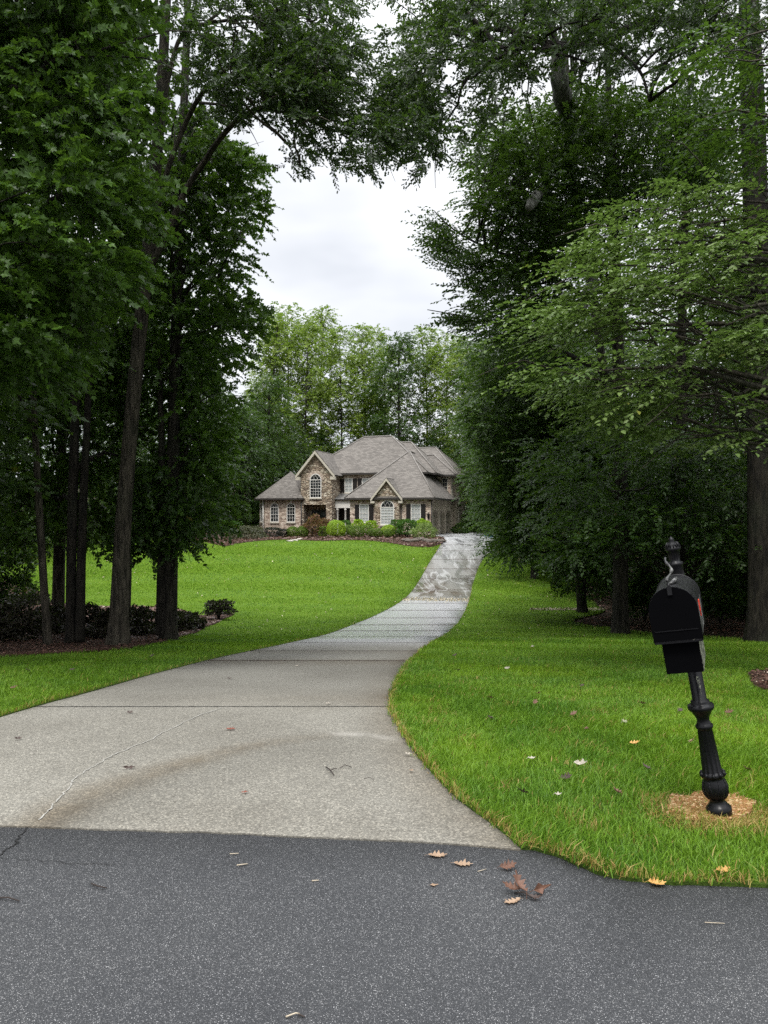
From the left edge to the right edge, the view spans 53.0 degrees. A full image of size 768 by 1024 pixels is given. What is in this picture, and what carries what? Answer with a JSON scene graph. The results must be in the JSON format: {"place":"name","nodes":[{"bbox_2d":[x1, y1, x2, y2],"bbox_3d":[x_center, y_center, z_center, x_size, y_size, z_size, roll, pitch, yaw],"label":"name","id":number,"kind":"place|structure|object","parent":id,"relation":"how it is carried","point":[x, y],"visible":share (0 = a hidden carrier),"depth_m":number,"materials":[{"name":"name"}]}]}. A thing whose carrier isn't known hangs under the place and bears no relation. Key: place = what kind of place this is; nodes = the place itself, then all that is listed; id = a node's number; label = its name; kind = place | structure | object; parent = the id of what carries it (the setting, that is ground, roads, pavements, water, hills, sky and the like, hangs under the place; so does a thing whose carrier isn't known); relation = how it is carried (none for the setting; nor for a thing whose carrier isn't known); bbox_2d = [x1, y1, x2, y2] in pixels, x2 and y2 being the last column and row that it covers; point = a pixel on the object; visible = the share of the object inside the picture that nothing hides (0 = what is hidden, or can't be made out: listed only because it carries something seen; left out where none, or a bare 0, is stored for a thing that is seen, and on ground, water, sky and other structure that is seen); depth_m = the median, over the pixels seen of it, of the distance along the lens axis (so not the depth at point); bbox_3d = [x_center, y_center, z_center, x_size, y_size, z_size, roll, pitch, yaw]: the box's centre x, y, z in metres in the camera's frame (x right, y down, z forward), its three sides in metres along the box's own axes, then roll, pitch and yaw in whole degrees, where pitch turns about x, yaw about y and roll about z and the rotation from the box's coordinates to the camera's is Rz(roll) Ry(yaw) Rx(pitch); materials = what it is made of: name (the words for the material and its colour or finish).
{"place":"outdoors","nodes":[
{"label":"outdoors","id":0,"kind":"place"},
{"bbox_2d":[0,534,440,716],"bbox_3d":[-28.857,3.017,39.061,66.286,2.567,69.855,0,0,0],"label":"lawn","id":1,"kind":"structure","parent":0,"point":[228,592],"depth_m":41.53,"materials":[{"name":"plant"}]},
{"bbox_2d":[0,0,219,421],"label":"maple tree","id":2,"kind":"object","parent":1,"relation":"on","point":[74,100],"visible":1,"depth_m":8.52,"materials":[{"name":"green plant"}]},
{"bbox_2d":[0,581,232,657],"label":"mulch bed","id":3,"kind":"object","parent":1,"relation":"on","point":[94,644],"visible":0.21,"depth_m":14.97,"materials":[{"name":"brown soil"}]},
{"bbox_2d":[0,546,40,606],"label":"shrub","id":4,"kind":"object","parent":3,"relation":"on","point":[22,580],"visible":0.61,"depth_m":24.83,"materials":[{"name":"green plant"}]},
{"bbox_2d":[0,591,51,627],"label":"shrub","id":5,"kind":"object","parent":3,"relation":"on","point":[32,597],"visible":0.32,"depth_m":21.82,"materials":[{"name":"green plant"}]},
{"bbox_2d":[0,600,52,639],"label":"shrub","id":6,"kind":"object","parent":3,"relation":"on","point":[34,619],"visible":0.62,"depth_m":17.39,"materials":[{"name":"green plant"}]},
{"bbox_2d":[7,254,106,644],"bbox_3d":[-6.980,-1.954,15.063,2.583,9.709,6.331,0,0,-29],"label":"slender tree","id":7,"kind":"object","parent":3,"relation":"on","point":[45,610],"visible":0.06,"depth_m":15.14,"materials":[{"name":"brown plant"}]},
{"bbox_2d":[32,601,87,634],"bbox_3d":[-8.428,2.879,19.959,1.386,1.144,1.347,0,0,0],"label":"shrub","id":8,"kind":"object","parent":3,"relation":"on","point":[57,610],"visible":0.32,"depth_m":19.80,"materials":[{"name":"green plant"}]},
{"bbox_2d":[17,309,126,631],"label":"brown trunk tree","id":9,"kind":"object","parent":3,"relation":"on","point":[58,584],"visible":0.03,"depth_m":20.85,"materials":[{"name":"green plant"}]},
{"bbox_2d":[58,602,106,636],"bbox_3d":[-7.301,2.791,19.000,1.479,1.210,1.432,0,0,0],"label":"shrub","id":10,"kind":"object","parent":3,"relation":"on","point":[94,611],"visible":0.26,"depth_m":18.79,"materials":[{"name":"green plant"}]},
{"bbox_2d":[0,171,185,642],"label":"black trunk tree","id":11,"kind":"object","parent":3,"relation":"on","point":[72,506],"visible":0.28,"depth_m":17.20,"materials":[{"name":"green plant"}]},
{"bbox_2d":[85,607,133,638],"bbox_3d":[-6.396,2.693,18.005,1.024,1.148,1.014,0,0,-39],"label":"shrub","id":12,"kind":"object","parent":3,"relation":"on","point":[102,620],"visible":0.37,"depth_m":17.80,"materials":[{"name":"green plant"}]},
{"bbox_2d":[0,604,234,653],"bbox_3d":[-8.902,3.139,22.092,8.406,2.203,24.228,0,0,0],"label":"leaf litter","id":13,"kind":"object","parent":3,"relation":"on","point":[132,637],"visible":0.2,"depth_m":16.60,"materials":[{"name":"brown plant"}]},
{"bbox_2d":[81,252,185,618],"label":"slender tree","id":14,"kind":"object","parent":3,"relation":"on","point":[149,325],"visible":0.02,"depth_m":22.44,"materials":[{"name":"green plant"}]},
{"bbox_2d":[129,603,155,636],"bbox_3d":[-6.422,2.893,19.494,1.417,1.129,1.301,0,0,0],"label":"shrub","id":15,"kind":"object","parent":3,"relation":"on","point":[135,612],"visible":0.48,"depth_m":19.40,"materials":[{"name":"green plant"}]},
{"bbox_2d":[130,610,155,633],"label":"shrub","id":16,"kind":"object","parent":3,"relation":"on","point":[152,616],"visible":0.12,"depth_m":20.25,"materials":[{"name":"green plant"}]},
{"bbox_2d":[177,610,197,630],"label":"shrub","id":17,"kind":"object","parent":3,"relation":"on","point":[183,622],"visible":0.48,"depth_m":21.88,"materials":[{"name":"green plant"}]},
{"bbox_2d":[94,0,284,640],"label":"maple tree","id":18,"kind":"object","parent":3,"relation":"on","point":[178,469],"visible":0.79,"depth_m":17.27,"materials":[{"name":"green plant"}]},
{"bbox_2d":[178,611,207,628],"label":"shrub","id":19,"kind":"object","parent":3,"relation":"on","point":[200,622],"visible":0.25,"depth_m":22.89,"materials":[{"name":"green plant"}]},
{"bbox_2d":[200,598,238,618],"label":"shrub","id":20,"kind":"object","parent":3,"relation":"on","point":[218,608],"visible":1,"depth_m":27.31,"materials":[{"name":"green plant"}]},
{"bbox_2d":[104,0,452,644],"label":"oak tree","id":21,"kind":"object","parent":3,"relation":"on","point":[300,88],"visible":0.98,"depth_m":13.25,"materials":[{"name":"green plant"}]},
{"bbox_2d":[196,532,444,546],"bbox_3d":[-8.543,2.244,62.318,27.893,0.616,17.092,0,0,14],"label":"mulch bed","id":22,"kind":"object","parent":1,"relation":"on","point":[424,544],"visible":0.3,"depth_m":58.57,"materials":[{"name":"brown plant"}]},
{"bbox_2d":[227,500,253,525],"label":"holly shrub","id":23,"kind":"object","parent":22,"relation":"on","point":[248,520],"visible":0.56,"depth_m":65.59,"materials":[{"name":"green plant"}]},
{"bbox_2d":[224,525,268,538],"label":"weeping shrub","id":24,"kind":"object","parent":22,"relation":"on","point":[256,531],"visible":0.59,"depth_m":59.89,"materials":[{"name":"green plant"}]},
{"bbox_2d":[303,513,326,535],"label":"red shrub","id":25,"kind":"object","parent":22,"relation":"on","point":[312,521],"visible":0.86,"depth_m":62.63,"materials":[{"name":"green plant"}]},
{"bbox_2d":[326,520,345,536],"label":"ball shrub","id":26,"kind":"object","parent":22,"relation":"on","point":[332,524],"visible":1,"depth_m":61.64,"materials":[{"name":"green plant"}]},
{"bbox_2d":[348,525,364,536],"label":"ball shrub","id":27,"kind":"object","parent":22,"relation":"on","point":[350,530],"visible":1,"depth_m":61.51,"materials":[{"name":"green plant"}]},
{"bbox_2d":[396,518,417,536],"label":"leafy shrub","id":28,"kind":"object","parent":22,"relation":"on","point":[409,522],"visible":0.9,"depth_m":61.83,"materials":[{"name":"green plant"}]},
{"bbox_2d":[407,522,438,537],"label":"strap leaf plant","id":29,"kind":"object","parent":22,"relation":"on","point":[420,526],"visible":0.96,"depth_m":60.39,"materials":[{"name":"green plant"}]},
{"bbox_2d":[0,531,520,850],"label":"driveway","id":30,"kind":"structure","parent":0,"point":[275,753],"depth_m":5.37,"materials":[{"name":"concrete"}]},
{"bbox_2d":[403,597,469,601],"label":"leaf litter","id":31,"kind":"object","parent":30,"relation":"on","point":[430,599],"visible":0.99,"depth_m":37.24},
{"bbox_2d":[450,522,470,533],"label":"leafy shrub","id":32,"kind":"object","parent":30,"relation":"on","point":[460,525],"visible":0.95,"depth_m":72.61,"materials":[{"name":"green plant"}]},
{"bbox_2d":[0,827,767,1023],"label":"road","id":33,"kind":"structure","parent":0,"point":[182,928],"depth_m":2.91,"materials":[{"name":"grey asphalt"}]},
{"bbox_2d":[513,870,527,898],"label":"fallen leaf","id":34,"kind":"object","parent":33,"relation":"on","point":[518,881],"visible":1,"depth_m":3.25,"materials":[{"name":"brown plant"}]},
{"bbox_2d":[0,0,767,487],"label":"sky","id":35,"kind":"structure","parent":0,"point":[347,251],"materials":[{"name":"white"}]},
{"bbox_2d":[90,492,745,638],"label":"ground","id":36,"kind":"structure","parent":0,"point":[646,629],"depth_m":26.96,"materials":[{"name":"brown soil"}]},
{"bbox_2d":[0,397,68,566],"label":"forest tree","id":37,"kind":"object","parent":36,"relation":"on","point":[13,457],"visible":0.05,"depth_m":49.67,"materials":[{"name":"green plant"}]},
{"bbox_2d":[0,8,134,530],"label":"forest tree","id":38,"kind":"object","parent":36,"relation":"on","point":[24,486],"visible":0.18,"depth_m":13.29,"materials":[{"name":"green plant"}]},
{"bbox_2d":[78,318,184,515],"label":"forest tree","id":39,"kind":"object","parent":36,"relation":"on","point":[141,450],"visible":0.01,"depth_m":56.08,"materials":[{"name":"green plant"}]},
{"bbox_2d":[138,328,249,528],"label":"forest tree","id":40,"kind":"object","parent":36,"relation":"on","point":[230,393],"visible":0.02,"depth_m":59.78,"materials":[{"name":"green plant"}]},
{"bbox_2d":[200,408,274,527],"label":"forest tree","id":41,"kind":"object","parent":36,"relation":"on","point":[247,466],"visible":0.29,"depth_m":75.72,"materials":[{"name":"green plant"}]},
{"bbox_2d":[225,401,274,523],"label":"forest tree","id":42,"kind":"object","parent":36,"relation":"on","point":[251,459],"visible":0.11,"depth_m":77.83,"materials":[{"name":"green plant"}]},
{"bbox_2d":[221,406,283,531],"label":"forest tree","id":43,"kind":"object","parent":36,"relation":"on","point":[255,417],"visible":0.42,"depth_m":75.47,"materials":[{"name":"green plant"}]},
{"bbox_2d":[232,398,284,502],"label":"forest tree","id":44,"kind":"object","parent":36,"relation":"on","point":[256,404],"visible":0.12,"depth_m":81.43,"materials":[{"name":"green plant"}]},
{"bbox_2d":[244,399,298,491],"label":"forest tree","id":45,"kind":"object","parent":36,"relation":"on","point":[270,429],"visible":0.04,"depth_m":87.98,"materials":[{"name":"green plant"}]},
{"bbox_2d":[238,371,309,495],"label":"forest tree","id":46,"kind":"object","parent":36,"relation":"on","point":[273,391],"visible":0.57,"depth_m":81.40,"materials":[{"name":"green plant"}]},
{"bbox_2d":[242,311,308,470],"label":"poplar tree","id":47,"kind":"object","parent":36,"relation":"on","point":[275,358],"visible":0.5,"depth_m":91.31,"materials":[{"name":"green plant"}]},
{"bbox_2d":[241,301,324,468],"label":"poplar tree","id":48,"kind":"object","parent":36,"relation":"on","point":[294,337],"visible":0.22,"depth_m":95.26,"materials":[{"name":"green plant"}]},
{"bbox_2d":[280,432,314,476],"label":"forest tree","id":49,"kind":"object","parent":36,"relation":"on","point":[304,450],"visible":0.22,"depth_m":85.48,"materials":[{"name":"green plant"}]},
{"bbox_2d":[271,313,338,469],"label":"poplar tree","id":50,"kind":"object","parent":36,"relation":"on","point":[319,373],"visible":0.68,"depth_m":89.83,"materials":[{"name":"green plant"}]},
{"bbox_2d":[299,429,334,465],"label":"forest tree","id":51,"kind":"object","parent":36,"relation":"on","point":[318,436],"visible":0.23,"depth_m":89.84,"materials":[{"name":"green plant"}]},
{"bbox_2d":[289,304,357,459],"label":"poplar tree","id":52,"kind":"object","parent":36,"relation":"on","point":[322,322],"visible":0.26,"depth_m":97.64,"materials":[{"name":"green plant"}]},
{"bbox_2d":[310,325,381,453],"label":"poplar tree","id":53,"kind":"object","parent":36,"relation":"on","point":[337,373],"visible":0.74,"depth_m":91.15,"materials":[{"name":"green plant"}]},
{"bbox_2d":[327,322,394,443],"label":"poplar tree","id":54,"kind":"object","parent":36,"relation":"on","point":[360,338],"visible":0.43,"depth_m":95.17,"materials":[{"name":"green plant"}]},
{"bbox_2d":[254,435,476,534],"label":"brick house","id":55,"kind":"structure","parent":36,"relation":"on","point":[382,481],"depth_m":71.03,"materials":[{"name":"brick"}]},
{"bbox_2d":[268,500,280,522],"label":"window","id":56,"kind":"structure","parent":55,"relation":"in","point":[274,505],"depth_m":71.61,"materials":[{"name":"white glass"}]},
{"bbox_2d":[284,500,297,522],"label":"window","id":57,"kind":"structure","parent":55,"relation":"in","point":[289,504],"depth_m":71.15,"materials":[{"name":"white glass"}]},
{"bbox_2d":[307,471,323,498],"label":"window","id":58,"kind":"structure","parent":55,"relation":"in","point":[315,480],"depth_m":70.27,"materials":[{"name":"white glass"}]},
{"bbox_2d":[344,478,352,493],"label":"window","id":59,"kind":"structure","parent":55,"relation":"in","point":[348,482],"depth_m":71.83,"materials":[{"name":"white glass"}]},
{"bbox_2d":[357,501,370,522],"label":"window","id":60,"kind":"structure","parent":55,"relation":"in","point":[363,505],"depth_m":67.65,"materials":[{"name":"white glass"}]},
{"bbox_2d":[378,500,396,525],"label":"window","id":61,"kind":"structure","parent":55,"relation":"in","point":[386,506],"depth_m":66.78,"materials":[{"name":"white glass"}]},
{"bbox_2d":[408,501,422,523],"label":"window","id":62,"kind":"structure","parent":55,"relation":"in","point":[415,505],"depth_m":66.36,"materials":[{"name":"white glass"}]},
{"bbox_2d":[343,323,410,438],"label":"poplar tree","id":63,"kind":"object","parent":36,"relation":"on","point":[381,335],"visible":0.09,"depth_m":102.02,"materials":[{"name":"green plant"}]},
{"bbox_2d":[351,346,413,441],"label":"poplar tree","id":64,"kind":"object","parent":36,"relation":"on","point":[374,400],"visible":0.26,"depth_m":94.24,"materials":[{"name":"green plant"}]},
{"bbox_2d":[355,330,446,447],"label":"broadleaf tree","id":65,"kind":"object","parent":36,"relation":"on","point":[397,354],"visible":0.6,"depth_m":89.45,"materials":[{"name":"green plant"}]},
{"bbox_2d":[392,324,454,449],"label":"poplar tree","id":66,"kind":"object","parent":36,"relation":"on","point":[426,343],"visible":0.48,"depth_m":93.14,"materials":[{"name":"green plant"}]},
{"bbox_2d":[409,327,471,464],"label":"poplar tree","id":67,"kind":"object","parent":36,"relation":"on","point":[433,354],"visible":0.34,"depth_m":91.07,"materials":[{"name":"green plant"}]},
{"bbox_2d":[424,427,458,464],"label":"forest tree","id":68,"kind":"object","parent":36,"relation":"on","point":[438,445],"visible":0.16,"depth_m":87.65,"materials":[{"name":"green plant"}]},
{"bbox_2d":[430,338,482,469],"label":"poplar tree","id":69,"kind":"object","parent":36,"relation":"on","point":[452,372],"visible":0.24,"depth_m":87.58,"materials":[{"name":"green plant"}]},
{"bbox_2d":[443,421,474,502],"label":"forest tree","id":70,"kind":"object","parent":36,"relation":"on","point":[455,431],"visible":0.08,"depth_m":83.88,"materials":[{"name":"green plant"}]},
{"bbox_2d":[448,344,482,471],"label":"poplar tree","id":71,"kind":"object","parent":36,"relation":"on","point":[463,407],"visible":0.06,"depth_m":83.71,"materials":[{"name":"green plant"}]},
{"bbox_2d":[452,398,489,531],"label":"forest tree","id":72,"kind":"object","parent":36,"relation":"on","point":[456,467],"visible":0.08,"depth_m":75.95,"materials":[{"name":"green plant"}]},
{"bbox_2d":[452,401,500,535],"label":"forest tree","id":73,"kind":"object","parent":36,"relation":"on","point":[476,517],"visible":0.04,"depth_m":65.84,"materials":[{"name":"green plant"}]},
{"bbox_2d":[549,541,612,605],"bbox_3d":[7.228,2.139,27.927,2.551,2.529,2.436,0,0,0],"label":"wood edge shrub","id":74,"kind":"object","parent":36,"relation":"on","point":[577,572],"visible":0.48,"depth_m":27.67,"materials":[{"name":"green plant"}]},
{"bbox_2d":[525,0,637,502],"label":"knotty tree","id":75,"kind":"object","parent":36,"relation":"on","point":[562,92],"visible":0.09,"depth_m":17.26,"materials":[{"name":"brown plant"}]},
{"bbox_2d":[480,517,747,619],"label":"undergrowth","id":76,"kind":"object","parent":36,"relation":"on","point":[742,611],"visible":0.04,"depth_m":40.14,"materials":[{"name":"green plant"}]},
{"bbox_2d":[542,251,697,592],"bbox_3d":[11.552,-4.665,39.849,9.857,18.420,9.724,0,0,15],"label":"forest tree","id":77,"kind":"object","parent":36,"relation":"on","point":[608,591],"visible":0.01,"depth_m":39.69,"materials":[{"name":"green plant"}]},
{"bbox_2d":[486,60,761,588],"bbox_3d":[7.934,-4.833,21.316,9.152,16.992,11.077,0,0,14],"label":"slender tree","id":78,"kind":"object","parent":36,"relation":"on","point":[677,483],"visible":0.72,"depth_m":18.98,"materials":[{"name":"green plant"}]},
{"bbox_2d":[628,561,657,620],"bbox_3d":[8.429,2.566,24.959,1.631,1.969,1.411,0,0,0],"label":"wood edge shrub","id":79,"kind":"object","parent":36,"relation":"on","point":[648,586],"visible":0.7,"depth_m":24.79,"materials":[{"name":"green plant"}]},
{"bbox_2d":[561,307,739,604],"bbox_3d":[12.603,-2.213,36.068,9.389,15.154,8.556,0,0,10],"label":"forest tree","id":80,"kind":"object","parent":36,"relation":"on","point":[632,570],"visible":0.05,"depth_m":35.80,"materials":[{"name":"green plant"}]},
{"bbox_2d":[571,557,745,637],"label":"leaf litter","id":81,"kind":"object","parent":36,"relation":"on","point":[643,626],"visible":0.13,"depth_m":26.51,"materials":[{"name":"brown plant"}]},
{"bbox_2d":[572,155,747,583],"bbox_3d":[11.518,-4.831,29.362,9.723,18.420,9.857,0,0,-31],"label":"forest tree","id":82,"kind":"object","parent":36,"relation":"on","point":[647,336],"visible":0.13,"depth_m":28.62,"materials":[{"name":"green plant"}]},
{"bbox_2d":[634,207,747,616],"bbox_3d":[14.495,-3.899,30.818,9.177,16.752,9.240,0,0,44],"label":"forest tree","id":83,"kind":"object","parent":36,"relation":"on","point":[742,577],"visible":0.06,"depth_m":30.78,"materials":[{"name":"green plant"}]},
{"bbox_2d":[645,270,745,530],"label":"forest tree","id":84,"kind":"object","parent":36,"relation":"on","point":[692,320],"depth_m":44.89,"materials":[{"name":"green plant"}]},
{"bbox_2d":[693,273,746,541],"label":"forest tree","id":85,"kind":"object","parent":36,"relation":"on","point":[720,407],"visible":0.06,"depth_m":26.94,"materials":[{"name":"green plant"}]},
{"bbox_2d":[695,561,746,623],"bbox_3d":[10.422,2.469,24.037,2.035,2.021,1.994,0,0,0],"label":"wood edge shrub","id":86,"kind":"object","parent":36,"relation":"on","point":[726,587],"visible":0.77,"depth_m":23.63,"materials":[{"name":"green plant"}]},
{"bbox_2d":[385,553,767,887],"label":"lawn","id":87,"kind":"structure","parent":0,"point":[670,881],"depth_m":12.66,"materials":[{"name":"plant"}]},
{"bbox_2d":[461,405,568,540],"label":"forest tree","id":88,"kind":"object","parent":87,"relation":"on","point":[485,535],"visible":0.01,"depth_m":52.34,"materials":[{"name":"green plant"}]},
{"bbox_2d":[456,300,574,582],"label":"forest tree","id":89,"kind":"object","parent":87,"relation":"on","point":[534,574],"visible":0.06,"depth_m":43.78,"materials":[{"name":"green plant"}]},
{"bbox_2d":[430,327,641,612],"bbox_3d":[5.906,-1.932,28.502,8.752,12.433,9.810,0,0,0],"label":"hornbeam tree","id":90,"kind":"object","parent":87,"relation":"on","point":[493,422],"visible":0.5,"depth_m":25.73,"materials":[{"name":"green plant"}]},
{"bbox_2d":[528,532,572,571],"bbox_3d":[8.310,1.748,37.932,2.783,2.456,2.597,0,0,-34],"label":"wood edge shrub","id":91,"kind":"object","parent":87,"relation":"on","point":[552,540],"visible":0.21,"depth_m":37.70,"materials":[{"name":"green plant"}]},
{"bbox_2d":[401,51,711,633],"bbox_3d":[4.579,-4.792,20.024,7.314,16.717,9.072,0,0,15],"label":"beech tree","id":92,"kind":"object","parent":87,"relation":"on","point":[545,221],"visible":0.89,"depth_m":18.02,"materials":[{"name":"green plant"}]},
{"bbox_2d":[356,0,767,641],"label":"oak tree","id":93,"kind":"object","parent":87,"relation":"on","point":[486,54],"visible":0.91,"depth_m":13.31,"materials":[{"name":"green plant"}]},
{"bbox_2d":[388,703,767,884],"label":"dead grass","id":94,"kind":"structure","parent":87,"relation":"on","point":[699,823],"depth_m":3.93,"materials":[{"name":"beige plant"}]},
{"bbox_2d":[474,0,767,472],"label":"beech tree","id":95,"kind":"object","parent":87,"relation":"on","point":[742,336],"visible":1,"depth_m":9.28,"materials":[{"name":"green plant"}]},
{"bbox_2d":[663,790,755,824],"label":"bare soil","id":96,"kind":"structure","parent":87,"relation":"on","point":[741,800],"depth_m":4.14,"materials":[{"name":"soil"}]},
{"bbox_2d":[648,537,731,816],"bbox_3d":[1.510,0.879,3.807,0.401,1.487,0.608,-10,-1,0],"label":"mailbox","id":97,"kind":"object","parent":96,"relation":"on","point":[676,614],"visible":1,"depth_m":3.67,"materials":[{"name":"black metal"}]},
{"bbox_2d":[648,583,703,644],"bbox_3d":[1.350,0.474,3.563,0.238,0.294,0.050,0,0,23],"label":"door","id":98,"kind":"structure","parent":97,"relation":"in","point":[674,616],"depth_m":3.56,"materials":[{"name":"black paint"}]},
{"bbox_2d":[748,670,767,689],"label":"mulch bed","id":99,"kind":"object","parent":87,"relation":"on","point":[764,686],"visible":0.67,"depth_m":8.57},
{"bbox_2d":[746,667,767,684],"bbox_3d":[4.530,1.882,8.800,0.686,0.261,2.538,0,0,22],"label":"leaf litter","id":100,"kind":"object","parent":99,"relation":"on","point":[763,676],"visible":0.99,"depth_m":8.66,"materials":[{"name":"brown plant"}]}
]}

